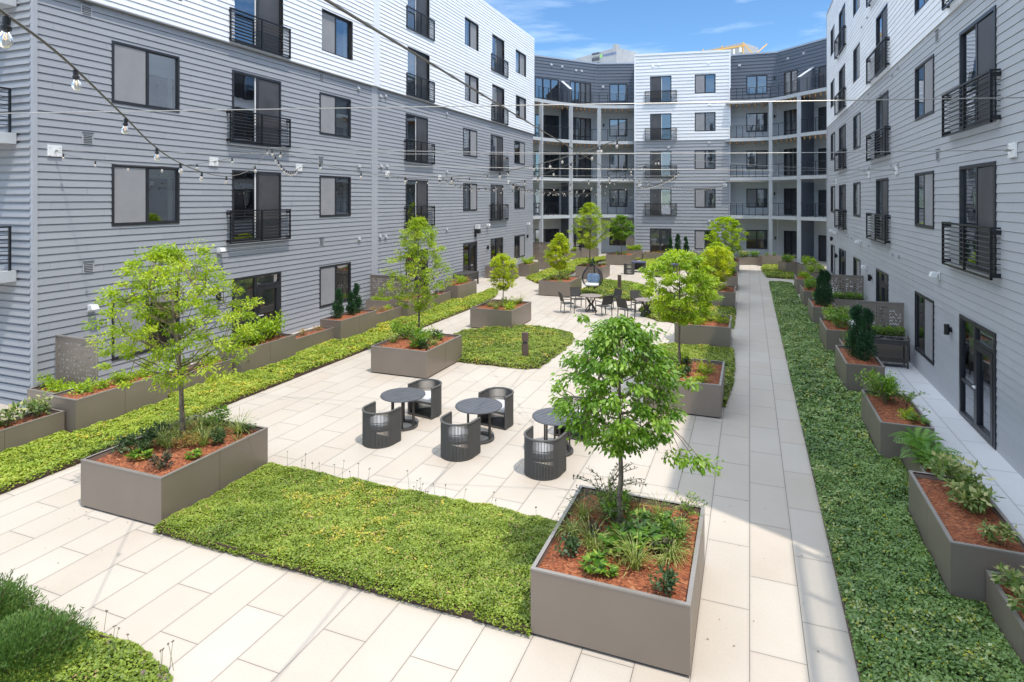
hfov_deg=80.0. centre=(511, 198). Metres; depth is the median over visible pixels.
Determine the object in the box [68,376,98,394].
lime ground shrub
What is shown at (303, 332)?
orange perennial
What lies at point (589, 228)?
tree
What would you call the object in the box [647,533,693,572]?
grass clump
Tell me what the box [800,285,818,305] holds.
planter
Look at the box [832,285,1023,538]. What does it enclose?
patio paving
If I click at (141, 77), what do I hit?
window
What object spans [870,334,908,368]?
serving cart
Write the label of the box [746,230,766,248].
window
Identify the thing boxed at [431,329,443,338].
dark perennial
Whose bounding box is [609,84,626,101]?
window
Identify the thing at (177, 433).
grass clump
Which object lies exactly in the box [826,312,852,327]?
leafy shrub
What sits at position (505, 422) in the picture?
barrel chair
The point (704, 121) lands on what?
window
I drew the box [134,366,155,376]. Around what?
lime ground shrub
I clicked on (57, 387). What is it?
lime ground shrub
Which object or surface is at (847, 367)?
planter
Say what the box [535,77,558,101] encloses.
balcony door
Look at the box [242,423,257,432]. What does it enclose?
dark perennial
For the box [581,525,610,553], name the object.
grass clump
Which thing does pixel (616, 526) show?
broadleaf clump
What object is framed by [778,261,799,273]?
planter
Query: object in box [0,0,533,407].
apartment building
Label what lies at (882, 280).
patio door
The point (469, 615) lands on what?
bed edging
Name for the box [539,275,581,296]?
planter
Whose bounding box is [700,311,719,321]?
lime ground shrub
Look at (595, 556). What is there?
broadleaf clump
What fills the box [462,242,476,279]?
patio door
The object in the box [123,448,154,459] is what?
broadleaf clump
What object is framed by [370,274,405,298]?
privacy screen
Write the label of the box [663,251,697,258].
planter
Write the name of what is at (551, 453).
barrel chair
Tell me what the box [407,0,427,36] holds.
balcony door
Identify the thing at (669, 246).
dwarf conifer
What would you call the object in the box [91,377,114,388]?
lime ground shrub
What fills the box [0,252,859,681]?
courtyard paving
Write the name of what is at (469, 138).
window
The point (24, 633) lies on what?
juniper shrub
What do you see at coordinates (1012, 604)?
variegated shrub
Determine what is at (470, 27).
window
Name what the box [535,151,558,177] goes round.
balcony door
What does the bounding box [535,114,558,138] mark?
balcony door
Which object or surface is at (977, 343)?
patio door
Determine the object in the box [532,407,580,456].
round bistro table
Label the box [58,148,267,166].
festoon wire
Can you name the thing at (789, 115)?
balcony door
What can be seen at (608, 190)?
festoon wire
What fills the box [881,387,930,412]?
arching shrub
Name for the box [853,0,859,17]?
window
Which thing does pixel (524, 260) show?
lime shrub
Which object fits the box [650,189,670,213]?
balcony door
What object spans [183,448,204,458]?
broadleaf clump
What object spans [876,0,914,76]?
balcony door
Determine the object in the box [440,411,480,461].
barrel chair
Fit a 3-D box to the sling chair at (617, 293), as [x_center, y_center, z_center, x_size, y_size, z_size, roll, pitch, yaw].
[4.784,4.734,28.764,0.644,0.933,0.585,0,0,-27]
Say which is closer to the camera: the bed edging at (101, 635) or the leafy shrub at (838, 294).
the bed edging at (101, 635)
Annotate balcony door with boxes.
[231,69,280,146]
[231,170,280,241]
[234,0,280,54]
[405,113,427,162]
[405,180,427,225]
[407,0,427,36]
[407,47,427,99]
[490,134,502,170]
[490,184,502,219]
[492,35,502,74]
[492,85,502,122]
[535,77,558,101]
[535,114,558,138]
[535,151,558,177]
[535,189,558,213]
[535,229,558,253]
[570,81,590,103]
[573,117,590,140]
[573,153,590,177]
[573,189,590,213]
[573,228,590,250]
[650,76,670,102]
[650,113,670,139]
[650,151,670,175]
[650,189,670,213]
[784,69,797,95]
[784,109,796,134]
[784,148,796,174]
[784,188,796,214]
[784,231,796,257]
[839,3,844,54]
[839,63,844,112]
[839,123,845,168]
[839,184,845,227]
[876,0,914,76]
[876,90,888,156]
[876,178,888,240]
[959,5,997,129]
[959,161,998,273]
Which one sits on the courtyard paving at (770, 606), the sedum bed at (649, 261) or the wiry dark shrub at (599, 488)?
the sedum bed at (649, 261)
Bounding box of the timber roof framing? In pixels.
[703,42,766,53]
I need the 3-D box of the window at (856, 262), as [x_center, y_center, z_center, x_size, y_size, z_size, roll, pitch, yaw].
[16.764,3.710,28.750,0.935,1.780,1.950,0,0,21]
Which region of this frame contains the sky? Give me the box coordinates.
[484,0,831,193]
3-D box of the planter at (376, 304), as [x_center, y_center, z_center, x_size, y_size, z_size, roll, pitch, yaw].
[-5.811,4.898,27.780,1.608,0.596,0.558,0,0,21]
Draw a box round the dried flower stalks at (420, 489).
[287,451,558,514]
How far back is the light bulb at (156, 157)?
7.27 m
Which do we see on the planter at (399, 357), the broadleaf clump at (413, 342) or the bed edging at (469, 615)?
the broadleaf clump at (413, 342)
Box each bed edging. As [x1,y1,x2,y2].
[0,376,290,494]
[45,614,160,679]
[156,466,557,634]
[291,294,496,379]
[460,325,568,368]
[643,313,733,322]
[770,289,874,447]
[807,445,1020,681]
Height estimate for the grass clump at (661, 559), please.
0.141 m
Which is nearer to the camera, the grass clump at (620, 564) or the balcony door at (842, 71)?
the grass clump at (620, 564)
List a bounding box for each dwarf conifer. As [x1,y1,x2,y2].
[330,288,344,318]
[345,291,357,314]
[351,283,363,312]
[667,237,672,251]
[674,234,681,251]
[683,236,689,251]
[812,269,827,304]
[819,270,834,306]
[843,303,864,356]
[852,307,877,360]
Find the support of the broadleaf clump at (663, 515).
on the planter at (633, 615)
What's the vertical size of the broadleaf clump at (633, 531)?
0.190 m
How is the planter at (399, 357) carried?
on the courtyard paving at (770, 606)
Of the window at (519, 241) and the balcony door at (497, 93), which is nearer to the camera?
the balcony door at (497, 93)
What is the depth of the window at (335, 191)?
26.00 m
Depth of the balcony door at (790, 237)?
54.16 m
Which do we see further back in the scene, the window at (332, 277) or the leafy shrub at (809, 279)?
the leafy shrub at (809, 279)
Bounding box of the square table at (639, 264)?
[631,261,645,270]
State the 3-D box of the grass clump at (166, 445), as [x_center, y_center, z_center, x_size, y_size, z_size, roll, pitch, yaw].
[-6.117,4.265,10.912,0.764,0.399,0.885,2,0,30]
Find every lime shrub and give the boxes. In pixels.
[36,371,55,388]
[109,371,128,383]
[231,319,255,346]
[236,326,266,344]
[249,316,281,341]
[257,309,286,338]
[456,275,465,283]
[521,256,528,263]
[798,256,809,264]
[800,270,811,276]
[805,262,815,272]
[807,256,818,264]
[815,263,826,271]
[821,308,831,320]
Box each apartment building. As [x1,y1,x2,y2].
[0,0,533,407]
[477,38,825,262]
[826,0,1023,477]
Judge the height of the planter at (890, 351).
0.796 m
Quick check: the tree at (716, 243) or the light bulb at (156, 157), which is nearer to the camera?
the light bulb at (156, 157)
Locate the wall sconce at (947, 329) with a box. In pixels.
[944,324,951,334]
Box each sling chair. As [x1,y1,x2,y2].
[558,291,574,313]
[570,287,585,308]
[595,295,613,316]
[608,288,621,307]
[616,297,635,318]
[630,290,646,312]
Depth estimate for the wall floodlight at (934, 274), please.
16.32 m
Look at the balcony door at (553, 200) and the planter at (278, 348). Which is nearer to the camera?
the planter at (278, 348)
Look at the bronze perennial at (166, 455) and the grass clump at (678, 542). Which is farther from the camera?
the bronze perennial at (166, 455)
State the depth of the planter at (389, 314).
25.52 m
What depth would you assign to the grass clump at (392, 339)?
18.89 m
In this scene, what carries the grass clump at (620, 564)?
in the planter at (633, 615)
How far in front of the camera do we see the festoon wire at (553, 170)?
15.78 m
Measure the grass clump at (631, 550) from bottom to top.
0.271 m
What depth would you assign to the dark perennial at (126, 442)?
10.65 m
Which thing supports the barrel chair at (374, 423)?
on the courtyard paving at (770, 606)
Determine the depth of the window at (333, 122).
26.00 m
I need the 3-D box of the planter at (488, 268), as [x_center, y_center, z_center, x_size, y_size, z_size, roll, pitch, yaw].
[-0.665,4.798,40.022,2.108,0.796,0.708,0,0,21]
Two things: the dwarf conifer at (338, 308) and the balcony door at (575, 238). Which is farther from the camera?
the balcony door at (575, 238)
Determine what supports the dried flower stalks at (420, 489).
on the sedum bed at (373, 517)
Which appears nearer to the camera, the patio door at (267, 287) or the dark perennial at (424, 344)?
the dark perennial at (424, 344)
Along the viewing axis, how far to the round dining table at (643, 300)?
26.96 m
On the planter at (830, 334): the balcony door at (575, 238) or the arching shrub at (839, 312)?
the arching shrub at (839, 312)
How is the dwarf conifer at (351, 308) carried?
in the planter at (348, 325)
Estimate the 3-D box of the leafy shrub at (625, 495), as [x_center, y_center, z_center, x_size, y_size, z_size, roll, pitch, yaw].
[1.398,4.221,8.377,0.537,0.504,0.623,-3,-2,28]
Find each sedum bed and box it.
[0,368,291,491]
[0,598,173,681]
[153,462,556,636]
[257,287,498,376]
[526,255,641,282]
[581,279,648,300]
[633,342,729,378]
[638,302,736,327]
[640,258,702,268]
[722,347,735,406]
[760,264,793,278]
[769,281,876,450]
[806,440,1023,681]
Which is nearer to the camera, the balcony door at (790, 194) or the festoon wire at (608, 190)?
the festoon wire at (608, 190)
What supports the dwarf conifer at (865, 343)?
in the planter at (847, 367)
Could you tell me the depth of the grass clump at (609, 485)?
8.81 m
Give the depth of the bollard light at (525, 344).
19.55 m
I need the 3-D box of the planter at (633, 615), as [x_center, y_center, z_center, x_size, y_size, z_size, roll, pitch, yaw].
[1.487,4.798,7.990,1.838,0.796,2.278,0,0,21]
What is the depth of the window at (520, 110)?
47.31 m
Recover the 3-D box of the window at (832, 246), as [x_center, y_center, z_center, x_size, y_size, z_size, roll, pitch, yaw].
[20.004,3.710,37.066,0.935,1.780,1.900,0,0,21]
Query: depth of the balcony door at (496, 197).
43.51 m
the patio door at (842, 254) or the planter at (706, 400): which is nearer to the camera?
the planter at (706, 400)
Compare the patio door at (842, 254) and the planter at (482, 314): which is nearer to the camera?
the planter at (482, 314)
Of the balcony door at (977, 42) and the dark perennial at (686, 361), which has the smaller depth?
the balcony door at (977, 42)
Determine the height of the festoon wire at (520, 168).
0.564 m
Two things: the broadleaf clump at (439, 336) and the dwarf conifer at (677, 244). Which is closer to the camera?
the broadleaf clump at (439, 336)
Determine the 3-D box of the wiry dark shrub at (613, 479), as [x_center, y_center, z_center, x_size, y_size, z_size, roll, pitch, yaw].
[1.330,4.141,8.980,1.229,0.626,0.760,-2,-2,-16]
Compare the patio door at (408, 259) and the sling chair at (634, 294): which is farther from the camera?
the patio door at (408, 259)
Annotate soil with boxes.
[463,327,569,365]
[723,350,733,404]
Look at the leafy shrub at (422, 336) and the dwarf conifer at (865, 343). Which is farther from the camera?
the leafy shrub at (422, 336)
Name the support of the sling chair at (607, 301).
on the courtyard paving at (770, 606)
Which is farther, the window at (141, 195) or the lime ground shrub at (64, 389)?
the window at (141, 195)
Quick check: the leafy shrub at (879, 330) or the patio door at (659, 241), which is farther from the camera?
the patio door at (659, 241)
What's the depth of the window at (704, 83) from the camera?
54.97 m
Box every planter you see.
[0,408,64,452]
[27,383,75,411]
[48,370,167,431]
[80,415,267,525]
[167,357,231,392]
[218,332,295,373]
[296,326,333,351]
[320,309,376,339]
[366,298,388,309]
[371,331,461,378]
[376,306,401,323]
[389,292,432,315]
[433,291,450,303]
[442,280,476,299]
[470,299,530,327]
[485,265,518,278]
[517,262,538,275]
[530,485,704,675]
[538,256,557,268]
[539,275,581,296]
[564,251,580,258]
[575,263,609,278]
[581,248,598,256]
[606,252,635,264]
[626,250,642,257]
[642,253,663,258]
[643,357,724,417]
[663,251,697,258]
[674,315,731,347]
[695,285,735,307]
[708,271,737,289]
[726,258,739,272]
[736,256,757,264]
[758,255,782,265]
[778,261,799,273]
[794,274,812,293]
[797,264,821,274]
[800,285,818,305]
[803,272,819,278]
[808,299,837,322]
[819,318,850,350]
[832,297,865,317]
[835,345,884,390]
[838,338,848,344]
[861,389,934,458]
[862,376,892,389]
[873,333,907,360]
[902,438,940,472]
[908,470,1023,602]
[986,570,1023,664]
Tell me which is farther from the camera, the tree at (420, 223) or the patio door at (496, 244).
the patio door at (496, 244)
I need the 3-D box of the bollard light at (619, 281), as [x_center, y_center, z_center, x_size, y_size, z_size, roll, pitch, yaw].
[6.070,4.710,34.447,0.190,0.820,0.120,0,0,21]
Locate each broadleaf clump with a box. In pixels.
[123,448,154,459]
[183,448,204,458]
[408,338,420,347]
[426,331,443,339]
[576,549,609,573]
[592,559,618,576]
[595,525,630,554]
[598,519,649,547]
[623,506,654,526]
[624,516,666,540]
[627,524,670,553]
[651,509,688,533]
[905,412,930,424]
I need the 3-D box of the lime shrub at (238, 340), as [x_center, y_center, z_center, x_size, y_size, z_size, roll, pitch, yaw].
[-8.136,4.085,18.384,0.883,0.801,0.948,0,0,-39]
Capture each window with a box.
[110,40,179,112]
[110,164,179,225]
[111,289,179,360]
[319,92,350,138]
[319,175,350,216]
[319,262,350,307]
[321,9,350,59]
[462,128,476,157]
[463,183,476,210]
[464,18,476,50]
[465,73,476,103]
[503,50,524,76]
[503,95,524,119]
[514,140,524,164]
[514,186,524,208]
[514,234,524,258]
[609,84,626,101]
[609,119,626,136]
[609,154,626,170]
[609,189,626,206]
[609,228,625,244]
[695,74,715,93]
[695,112,715,131]
[695,150,715,168]
[695,189,715,207]
[695,230,715,248]
[746,75,766,94]
[746,113,766,131]
[746,150,766,169]
[746,189,766,207]
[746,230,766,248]
[831,23,834,55]
[831,79,834,107]
[831,132,834,160]
[831,186,834,212]
[831,244,834,273]
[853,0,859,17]
[853,42,859,83]
[853,112,860,149]
[853,182,861,216]
[853,256,860,293]
[915,0,928,14]
[915,54,934,120]
[915,171,935,228]
[915,291,934,365]
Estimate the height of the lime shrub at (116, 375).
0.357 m
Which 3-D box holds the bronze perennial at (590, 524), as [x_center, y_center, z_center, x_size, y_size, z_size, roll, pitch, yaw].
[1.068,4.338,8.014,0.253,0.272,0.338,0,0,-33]
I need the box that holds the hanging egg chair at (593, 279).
[582,258,602,289]
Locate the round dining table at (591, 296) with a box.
[580,294,601,312]
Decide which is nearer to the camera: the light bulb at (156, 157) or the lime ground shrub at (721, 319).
the light bulb at (156, 157)
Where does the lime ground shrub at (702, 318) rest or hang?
in the planter at (713, 333)
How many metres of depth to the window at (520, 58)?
47.15 m
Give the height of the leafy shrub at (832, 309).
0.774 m
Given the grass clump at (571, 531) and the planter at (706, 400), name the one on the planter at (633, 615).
the grass clump at (571, 531)
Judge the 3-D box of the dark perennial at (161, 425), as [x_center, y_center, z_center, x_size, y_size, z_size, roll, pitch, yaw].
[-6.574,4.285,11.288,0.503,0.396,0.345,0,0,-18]
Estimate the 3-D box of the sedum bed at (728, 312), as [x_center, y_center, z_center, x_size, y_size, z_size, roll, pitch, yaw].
[7.859,5.074,27.625,4.342,0.281,5.446,0,0,21]
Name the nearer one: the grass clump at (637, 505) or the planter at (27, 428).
the grass clump at (637, 505)
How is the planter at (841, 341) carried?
on the courtyard paving at (770, 606)
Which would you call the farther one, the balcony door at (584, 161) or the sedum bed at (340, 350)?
the balcony door at (584, 161)
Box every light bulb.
[0,16,12,48]
[71,69,81,90]
[121,118,128,133]
[154,148,159,160]
[179,163,182,173]
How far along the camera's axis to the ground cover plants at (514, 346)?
20.80 m
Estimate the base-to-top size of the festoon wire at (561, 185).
0.872 m
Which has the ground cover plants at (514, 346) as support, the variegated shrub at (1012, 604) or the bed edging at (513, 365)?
the bed edging at (513, 365)
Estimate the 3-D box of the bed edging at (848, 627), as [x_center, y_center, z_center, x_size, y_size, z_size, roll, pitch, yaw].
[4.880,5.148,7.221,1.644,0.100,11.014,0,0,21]
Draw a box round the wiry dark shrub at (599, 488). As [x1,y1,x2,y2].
[572,473,637,534]
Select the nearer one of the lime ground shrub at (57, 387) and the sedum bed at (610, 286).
the lime ground shrub at (57, 387)
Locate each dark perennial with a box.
[111,434,136,453]
[128,425,159,447]
[135,438,153,452]
[142,420,170,438]
[210,427,226,444]
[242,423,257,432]
[419,339,431,348]
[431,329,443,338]
[553,532,581,556]
[647,563,679,596]
[678,366,692,375]
[683,356,693,365]
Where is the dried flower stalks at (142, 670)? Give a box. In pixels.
[104,610,173,681]
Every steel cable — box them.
[0,97,1023,113]
[82,150,1007,153]
[234,162,895,170]
[271,147,1013,153]
[324,0,639,185]
[424,174,808,175]
[443,177,719,181]
[547,180,814,182]
[636,178,748,181]
[662,157,862,169]
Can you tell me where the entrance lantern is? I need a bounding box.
[475,224,480,236]
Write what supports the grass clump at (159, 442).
in the planter at (119, 484)
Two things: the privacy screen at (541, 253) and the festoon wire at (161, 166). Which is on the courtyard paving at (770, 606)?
the privacy screen at (541, 253)
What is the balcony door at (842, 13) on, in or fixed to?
in the apartment building at (955, 219)
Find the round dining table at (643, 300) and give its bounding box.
[635,297,654,316]
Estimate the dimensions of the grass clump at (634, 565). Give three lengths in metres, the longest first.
0.849 x 0.752 x 0.426 m
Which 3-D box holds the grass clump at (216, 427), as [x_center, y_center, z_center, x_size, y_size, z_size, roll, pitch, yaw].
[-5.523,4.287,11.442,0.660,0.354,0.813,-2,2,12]
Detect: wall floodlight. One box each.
[87,304,99,311]
[217,247,225,253]
[928,271,939,279]
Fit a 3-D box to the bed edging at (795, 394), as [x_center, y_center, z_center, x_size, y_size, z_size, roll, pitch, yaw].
[11.709,5.148,24.748,1.644,0.100,26.594,0,0,21]
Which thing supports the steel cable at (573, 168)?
attached to the cable anchor
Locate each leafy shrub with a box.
[202,403,231,428]
[389,316,420,338]
[409,325,436,346]
[596,489,633,522]
[659,515,690,545]
[780,253,792,261]
[803,276,816,288]
[803,279,814,289]
[822,304,847,321]
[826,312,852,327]
[836,290,842,298]
[845,291,854,299]
[855,293,865,299]
[858,373,892,396]
[864,371,899,400]
[868,369,898,384]
[873,324,885,334]
[879,326,891,335]
[885,325,898,335]
[892,326,906,336]
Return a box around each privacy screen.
[55,335,97,384]
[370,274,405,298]
[533,242,550,259]
[626,236,634,249]
[829,274,863,298]
[857,300,903,333]
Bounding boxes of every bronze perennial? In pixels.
[147,446,175,468]
[584,519,603,537]
[649,532,674,553]
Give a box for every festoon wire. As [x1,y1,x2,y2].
[0,8,270,176]
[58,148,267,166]
[272,138,621,177]
[389,141,612,179]
[444,140,617,187]
[444,178,701,195]
[445,158,660,190]
[510,159,658,192]
[517,172,677,193]
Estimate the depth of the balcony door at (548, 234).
57.08 m
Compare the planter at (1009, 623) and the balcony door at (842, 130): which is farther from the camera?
the balcony door at (842, 130)
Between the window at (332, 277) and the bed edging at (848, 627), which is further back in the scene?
the window at (332, 277)
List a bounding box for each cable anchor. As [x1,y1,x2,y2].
[47,145,61,156]
[209,157,217,165]
[296,164,301,170]
[1005,142,1016,157]
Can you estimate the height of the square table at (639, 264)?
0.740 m
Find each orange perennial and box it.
[173,431,202,447]
[297,328,308,334]
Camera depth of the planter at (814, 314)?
24.91 m
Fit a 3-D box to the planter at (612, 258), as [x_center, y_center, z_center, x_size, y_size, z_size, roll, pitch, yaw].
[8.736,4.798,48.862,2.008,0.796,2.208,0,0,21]
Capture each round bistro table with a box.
[380,387,425,431]
[455,397,502,444]
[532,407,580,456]
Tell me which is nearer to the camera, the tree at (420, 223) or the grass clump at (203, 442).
the grass clump at (203, 442)
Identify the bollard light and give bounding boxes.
[522,332,528,356]
[618,275,620,287]
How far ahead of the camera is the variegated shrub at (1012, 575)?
7.25 m
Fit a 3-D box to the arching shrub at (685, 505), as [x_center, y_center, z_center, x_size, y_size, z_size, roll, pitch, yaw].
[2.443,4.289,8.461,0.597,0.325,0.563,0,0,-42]
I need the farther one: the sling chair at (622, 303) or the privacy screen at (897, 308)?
the sling chair at (622, 303)
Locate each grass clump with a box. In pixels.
[141,421,177,445]
[147,425,188,451]
[150,410,198,429]
[156,418,188,439]
[170,407,214,430]
[182,421,221,446]
[186,424,214,439]
[188,412,227,428]
[200,417,235,432]
[218,407,259,434]
[382,329,405,342]
[424,338,441,344]
[546,512,588,542]
[560,489,610,522]
[569,513,613,554]
[579,474,640,508]
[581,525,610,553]
[604,480,638,500]
[609,551,627,565]
[610,529,667,577]
[615,534,649,570]
[630,498,648,507]
[638,491,687,521]
[647,525,695,559]
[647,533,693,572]
[653,550,674,565]
[665,511,703,538]
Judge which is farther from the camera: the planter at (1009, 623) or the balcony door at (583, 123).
the balcony door at (583, 123)
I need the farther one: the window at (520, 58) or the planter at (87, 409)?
the window at (520, 58)
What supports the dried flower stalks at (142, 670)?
on the sedum bed at (122, 672)
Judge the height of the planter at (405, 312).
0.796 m
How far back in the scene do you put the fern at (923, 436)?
11.51 m
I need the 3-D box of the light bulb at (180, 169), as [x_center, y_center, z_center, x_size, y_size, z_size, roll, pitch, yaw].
[-4.788,-0.436,8.814,0.061,0.150,0.061,-6,7,-29]
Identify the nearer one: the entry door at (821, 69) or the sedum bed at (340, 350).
the sedum bed at (340, 350)
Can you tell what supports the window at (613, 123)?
in the apartment building at (741, 134)
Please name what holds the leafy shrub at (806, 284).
on the planter at (805, 294)
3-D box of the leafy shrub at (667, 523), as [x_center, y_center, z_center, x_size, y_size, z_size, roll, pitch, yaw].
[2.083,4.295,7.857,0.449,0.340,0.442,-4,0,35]
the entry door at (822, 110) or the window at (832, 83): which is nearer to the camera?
the window at (832, 83)
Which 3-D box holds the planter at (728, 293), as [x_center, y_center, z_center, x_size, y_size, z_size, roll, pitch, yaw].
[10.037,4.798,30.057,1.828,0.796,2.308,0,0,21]
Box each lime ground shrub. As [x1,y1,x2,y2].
[41,376,64,391]
[50,380,76,391]
[55,381,77,392]
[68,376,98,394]
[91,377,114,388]
[117,366,142,380]
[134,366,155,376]
[501,296,516,304]
[503,301,516,309]
[675,351,689,363]
[691,312,706,323]
[691,317,702,324]
[692,371,708,381]
[696,359,717,374]
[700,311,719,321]
[714,315,730,322]
[897,405,917,419]
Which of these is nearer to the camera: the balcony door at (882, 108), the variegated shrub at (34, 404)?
the variegated shrub at (34, 404)
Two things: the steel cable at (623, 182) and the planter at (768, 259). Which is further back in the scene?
the planter at (768, 259)
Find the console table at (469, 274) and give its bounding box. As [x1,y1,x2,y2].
[453,271,478,283]
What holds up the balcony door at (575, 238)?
in the apartment building at (741, 134)
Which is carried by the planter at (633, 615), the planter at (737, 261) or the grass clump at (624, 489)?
the grass clump at (624, 489)
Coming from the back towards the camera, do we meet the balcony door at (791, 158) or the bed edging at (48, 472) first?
the balcony door at (791, 158)
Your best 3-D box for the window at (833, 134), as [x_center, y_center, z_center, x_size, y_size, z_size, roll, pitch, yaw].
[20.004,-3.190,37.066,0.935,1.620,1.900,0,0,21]
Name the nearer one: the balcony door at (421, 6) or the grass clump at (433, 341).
the grass clump at (433, 341)
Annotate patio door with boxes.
[231,271,280,341]
[405,249,427,293]
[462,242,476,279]
[490,237,502,264]
[650,228,670,252]
[839,248,845,290]
[876,268,888,328]
[959,314,996,449]
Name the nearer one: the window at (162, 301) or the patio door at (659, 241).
the window at (162, 301)
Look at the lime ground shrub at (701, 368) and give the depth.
15.59 m
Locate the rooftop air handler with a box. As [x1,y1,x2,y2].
[573,44,637,62]
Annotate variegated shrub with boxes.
[0,400,26,426]
[20,390,52,416]
[736,250,745,256]
[925,450,996,489]
[929,452,975,469]
[933,449,973,476]
[942,474,1002,514]
[963,480,997,511]
[977,518,1021,544]
[988,562,1023,594]
[1003,581,1023,614]
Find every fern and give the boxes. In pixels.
[888,427,947,450]
[896,437,961,463]
[907,449,956,471]
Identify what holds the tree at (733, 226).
on the planter at (737, 261)
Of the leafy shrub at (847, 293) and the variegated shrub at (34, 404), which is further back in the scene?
the leafy shrub at (847, 293)
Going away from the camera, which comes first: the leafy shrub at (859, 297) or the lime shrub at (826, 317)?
the lime shrub at (826, 317)
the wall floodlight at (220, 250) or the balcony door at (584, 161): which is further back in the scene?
the balcony door at (584, 161)
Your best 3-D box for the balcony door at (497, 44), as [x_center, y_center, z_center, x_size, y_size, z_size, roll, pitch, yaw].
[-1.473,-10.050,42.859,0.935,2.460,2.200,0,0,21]
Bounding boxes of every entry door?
[818,65,825,88]
[818,107,825,130]
[818,148,825,174]
[818,190,825,215]
[818,235,825,261]
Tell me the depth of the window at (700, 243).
54.96 m
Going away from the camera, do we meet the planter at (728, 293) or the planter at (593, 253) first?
the planter at (728, 293)
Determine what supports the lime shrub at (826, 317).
in the planter at (830, 334)
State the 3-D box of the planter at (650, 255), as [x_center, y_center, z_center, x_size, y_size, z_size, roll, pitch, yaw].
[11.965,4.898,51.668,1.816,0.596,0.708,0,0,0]
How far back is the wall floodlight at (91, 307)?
16.28 m
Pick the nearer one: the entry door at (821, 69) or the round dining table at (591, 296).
the round dining table at (591, 296)
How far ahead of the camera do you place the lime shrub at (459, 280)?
31.94 m
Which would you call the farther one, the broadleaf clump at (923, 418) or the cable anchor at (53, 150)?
the cable anchor at (53, 150)
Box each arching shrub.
[660,491,707,516]
[819,305,850,320]
[854,367,913,404]
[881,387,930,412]
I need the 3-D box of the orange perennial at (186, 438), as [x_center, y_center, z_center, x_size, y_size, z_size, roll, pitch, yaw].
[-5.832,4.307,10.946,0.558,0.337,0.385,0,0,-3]
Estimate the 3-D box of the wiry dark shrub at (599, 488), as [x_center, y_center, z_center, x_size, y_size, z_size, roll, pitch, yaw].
[1.278,4.167,8.319,0.662,0.570,1.184,-2,0,-14]
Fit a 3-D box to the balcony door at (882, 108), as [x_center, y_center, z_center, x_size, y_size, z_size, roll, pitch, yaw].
[14.236,-2.810,23.404,0.105,2.380,2.250,0,0,21]
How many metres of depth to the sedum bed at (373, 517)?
9.16 m
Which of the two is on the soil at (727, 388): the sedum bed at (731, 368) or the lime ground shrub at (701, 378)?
the sedum bed at (731, 368)
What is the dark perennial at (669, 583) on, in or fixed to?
in the planter at (633, 615)
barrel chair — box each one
[362,401,400,448]
[408,379,441,419]
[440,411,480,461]
[478,387,513,429]
[524,425,565,480]
[556,396,589,441]
[624,263,634,274]
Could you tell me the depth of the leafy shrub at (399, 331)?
19.32 m
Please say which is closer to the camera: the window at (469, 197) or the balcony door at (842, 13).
the balcony door at (842, 13)
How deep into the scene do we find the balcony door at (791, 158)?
53.97 m
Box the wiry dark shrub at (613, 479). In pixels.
[566,462,647,503]
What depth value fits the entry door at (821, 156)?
50.53 m
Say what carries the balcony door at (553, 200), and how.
in the apartment building at (741, 134)
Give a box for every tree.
[79,239,263,437]
[376,215,454,329]
[487,252,517,305]
[545,233,575,275]
[547,314,723,523]
[567,202,611,262]
[609,214,635,253]
[629,249,723,365]
[682,273,717,315]
[699,245,737,288]
[703,216,749,253]
[704,241,734,270]
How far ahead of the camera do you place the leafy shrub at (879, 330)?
19.82 m
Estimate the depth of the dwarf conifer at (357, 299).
23.77 m
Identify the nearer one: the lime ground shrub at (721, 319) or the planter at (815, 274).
the lime ground shrub at (721, 319)
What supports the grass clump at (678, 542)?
on the planter at (633, 615)
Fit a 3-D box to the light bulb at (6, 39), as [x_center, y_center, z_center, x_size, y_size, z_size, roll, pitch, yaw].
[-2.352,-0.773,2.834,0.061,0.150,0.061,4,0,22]
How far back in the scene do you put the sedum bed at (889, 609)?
7.80 m
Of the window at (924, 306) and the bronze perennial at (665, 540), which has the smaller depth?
the bronze perennial at (665, 540)
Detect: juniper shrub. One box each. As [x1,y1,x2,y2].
[0,568,46,625]
[0,600,98,681]
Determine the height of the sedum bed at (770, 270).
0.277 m
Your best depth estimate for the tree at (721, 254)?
29.71 m
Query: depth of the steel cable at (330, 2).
5.19 m
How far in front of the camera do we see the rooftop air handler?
62.93 m
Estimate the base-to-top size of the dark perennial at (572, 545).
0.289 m
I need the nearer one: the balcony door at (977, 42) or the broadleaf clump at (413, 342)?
the balcony door at (977, 42)
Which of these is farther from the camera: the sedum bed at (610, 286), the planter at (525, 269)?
the planter at (525, 269)

